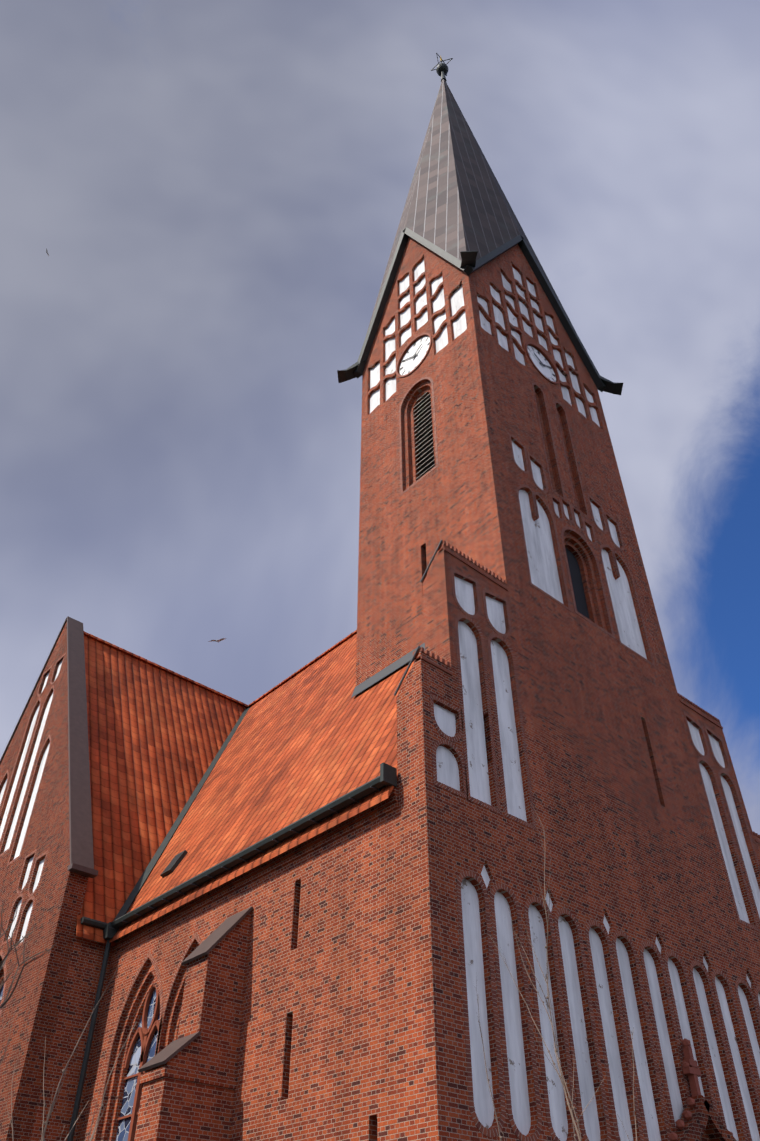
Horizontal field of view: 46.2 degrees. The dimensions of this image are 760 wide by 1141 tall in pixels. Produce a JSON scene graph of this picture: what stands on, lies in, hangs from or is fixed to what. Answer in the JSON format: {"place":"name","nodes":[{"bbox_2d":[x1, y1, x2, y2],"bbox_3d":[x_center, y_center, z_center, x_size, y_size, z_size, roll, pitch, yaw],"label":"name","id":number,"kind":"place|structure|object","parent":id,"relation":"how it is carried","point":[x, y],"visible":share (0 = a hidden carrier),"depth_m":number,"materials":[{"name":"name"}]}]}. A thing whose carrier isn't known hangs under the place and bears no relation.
{"place":"outdoors","nodes":[
{"label":"outdoors","id":0,"kind":"place"},
{"bbox_2d":[0,0,759,834],"label":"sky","id":1,"kind":"structure","parent":0,"point":[215,192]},
{"bbox_2d":[355,237,677,695],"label":"tower","id":2,"kind":"structure","parent":0,"point":[462,497],"depth_m":34.40,"materials":[{"name":"brick"}]},
{"bbox_2d":[351,643,424,697],"bbox_3d":[4.248,4.946,31.437,9.360,0.520,5.230,31,-50,-30],"label":"flashing","id":3,"kind":"object","parent":2,"relation":"attached to","point":[384,672],"visible":0.32,"depth_m":29.66,"materials":[{"name":"grey metal"}]},
{"bbox_2d":[396,333,431,377],"bbox_3d":[1.519,-9.469,39.271,0.150,2.278,2.278,31,-50,-30],"label":"clock","id":4,"kind":"object","parent":2,"relation":"attached to","point":[414,354],"visible":0.94,"depth_m":39.40,"materials":[{"name":"white"}]},
{"bbox_2d":[337,227,622,394],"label":"tower verges","id":5,"kind":"structure","parent":2,"relation":"attached to","point":[468,258],"depth_m":43.76,"materials":[{"name":"black metal"}]},
{"bbox_2d":[354,79,605,388],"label":"spire","id":6,"kind":"structure","parent":2,"relation":"on","point":[456,203],"depth_m":48.76,"materials":[{"name":"grey metal"}]},
{"bbox_2d":[431,53,452,81],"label":"finial","id":7,"kind":"object","parent":6,"relation":"on","point":[441,69],"visible":1,"depth_m":69.16,"materials":[{"name":"grey metal"}]},
{"bbox_2d":[370,259,654,666],"bbox_3d":[4.860,-4.799,39.153,9.064,22.571,7.024,31,-50,-30],"label":"tower decoration","id":8,"kind":"object","parent":2,"relation":"attached to","point":[543,575],"visible":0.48,"depth_m":34.36},
{"bbox_2d":[525,342,559,383],"bbox_3d":[7.184,-9.188,39.588,2.279,2.278,0.150,31,-50,-30],"label":"clock","id":9,"kind":"object","parent":2,"relation":"attached to","point":[542,363],"visible":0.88,"depth_m":39.78,"materials":[{"name":"white"}]},
{"label":"ground","id":10,"kind":"structure","parent":0,"visible":0},
{"bbox_2d":[0,904,54,1008],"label":"bare tree","id":11,"kind":"object","parent":10,"relation":"on","point":[6,1000],"visible":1,"depth_m":22.45,"materials":[{"name":"brown plant"}]},
{"bbox_2d":[0,622,88,1140],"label":"gable wall","id":12,"kind":"structure","parent":10,"relation":"on","point":[33,1003],"depth_m":27.86,"materials":[{"name":"brick"}]},
{"bbox_2d":[0,653,65,1017],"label":"blind niches","id":13,"kind":"object","parent":12,"relation":"attached to","point":[22,838],"visible":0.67,"depth_m":34.14,"materials":[{"name":"paint"}]},
{"bbox_2d":[0,616,97,877],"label":"copings","id":14,"kind":"object","parent":12,"relation":"attached to","point":[81,840],"visible":0.33,"depth_m":32.78,"materials":[{"name":"grey metal"}]},
{"bbox_2d":[30,936,111,1140],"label":"transept walls","id":15,"kind":"structure","parent":10,"relation":"on","point":[80,990],"depth_m":25.25,"materials":[{"name":"brick"}]},
{"bbox_2d":[134,912,250,1140],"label":"buttress","id":16,"kind":"structure","parent":10,"relation":"on","point":[187,1093],"depth_m":19.92,"materials":[{"name":"brick"}]},
{"bbox_2d":[138,906,253,1072],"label":"buttress caps","id":17,"kind":"object","parent":16,"relation":"on","point":[206,946],"visible":1,"depth_m":21.39,"materials":[{"name":"grey stone"}]},
{"bbox_2d":[76,781,402,1140],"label":"nave walls","id":18,"kind":"structure","parent":10,"relation":"on","point":[319,1057],"depth_m":19.80,"materials":[{"name":"red brick"}]},
{"bbox_2d":[92,932,202,1140],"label":"arched window","id":19,"kind":"structure","parent":18,"relation":"attached to","point":[143,1049],"depth_m":24.14,"materials":[{"name":"red brick"}]},
{"bbox_2d":[67,762,396,1140],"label":"gutter","id":20,"kind":"object","parent":18,"relation":"attached to","point":[387,776],"visible":0.81,"depth_m":24.01,"materials":[{"name":"black metal"}]},
{"bbox_2d":[111,783,397,951],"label":"cornice","id":21,"kind":"structure","parent":18,"relation":"attached to","point":[374,812],"depth_m":22.91,"materials":[{"name":"brick"}]},
{"bbox_2d":[76,633,415,945],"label":"roofs","id":22,"kind":"structure","parent":21,"relation":"on","point":[315,736],"depth_m":32.48,"materials":[{"name":"tile"}]},
{"bbox_2d":[114,707,249,919],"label":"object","id":23,"kind":"object","parent":22,"relation":"attached to","point":[124,909],"visible":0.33,"depth_m":32.63,"materials":[{"name":"grey metal"}]},
{"bbox_2d":[162,853,181,872],"bbox_3d":[-6.735,9.476,28.934,0.369,0.664,0.480,31,-50,-30],"label":"hatch glass","id":24,"kind":"object","parent":23,"relation":"on","point":[172,862],"visible":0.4,"depth_m":28.93,"materials":[{"name":"black glass"}]},
{"bbox_2d":[84,630,356,707],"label":"ridge tiles","id":25,"kind":"object","parent":22,"relation":"on","point":[89,635],"visible":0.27,"depth_m":43.19,"materials":[{"name":"orange tile"}]},
{"bbox_2d":[110,540,442,929],"bbox_3d":[-3.218,5.000,26.448,1.570,7.914,13.307,31,-50,-30],"label":"cornice","id":26,"kind":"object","parent":22,"relation":"attached to","point":[408,667],"visible":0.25,"depth_m":22.98,"materials":[{"name":"orange"}]},
{"bbox_2d":[0,805,636,1140],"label":"twigs","id":27,"kind":"object","parent":10,"relation":"on","point":[563,1082],"visible":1,"depth_m":8.43,"materials":[{"name":"brown"}]},
{"bbox_2d":[396,544,759,1140],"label":"facade","id":28,"kind":"structure","parent":10,"relation":"on","point":[629,843],"depth_m":22.79,"materials":[{"name":"brick"}]},
{"bbox_2d":[413,541,759,843],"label":"step caps","id":29,"kind":"object","parent":28,"relation":"attached to","point":[442,660],"visible":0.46,"depth_m":26.17,"materials":[{"name":"brick"}]},
{"bbox_2d":[429,568,759,1140],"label":"blind niches","id":30,"kind":"object","parent":28,"relation":"attached to","point":[471,733],"visible":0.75,"depth_m":20.72,"materials":[{"name":"white paint"}]},
{"bbox_2d":[675,1095,735,1140],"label":"gable","id":31,"kind":"structure","parent":28,"relation":"attached to","point":[704,1123],"depth_m":20.14,"materials":[{"name":"red brick"}]},
{"bbox_2d":[668,1038,732,1140],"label":"portal finial","id":32,"kind":"object","parent":31,"relation":"on","point":[691,1069],"visible":0.71,"depth_m":20.72,"materials":[{"name":"red brick"}]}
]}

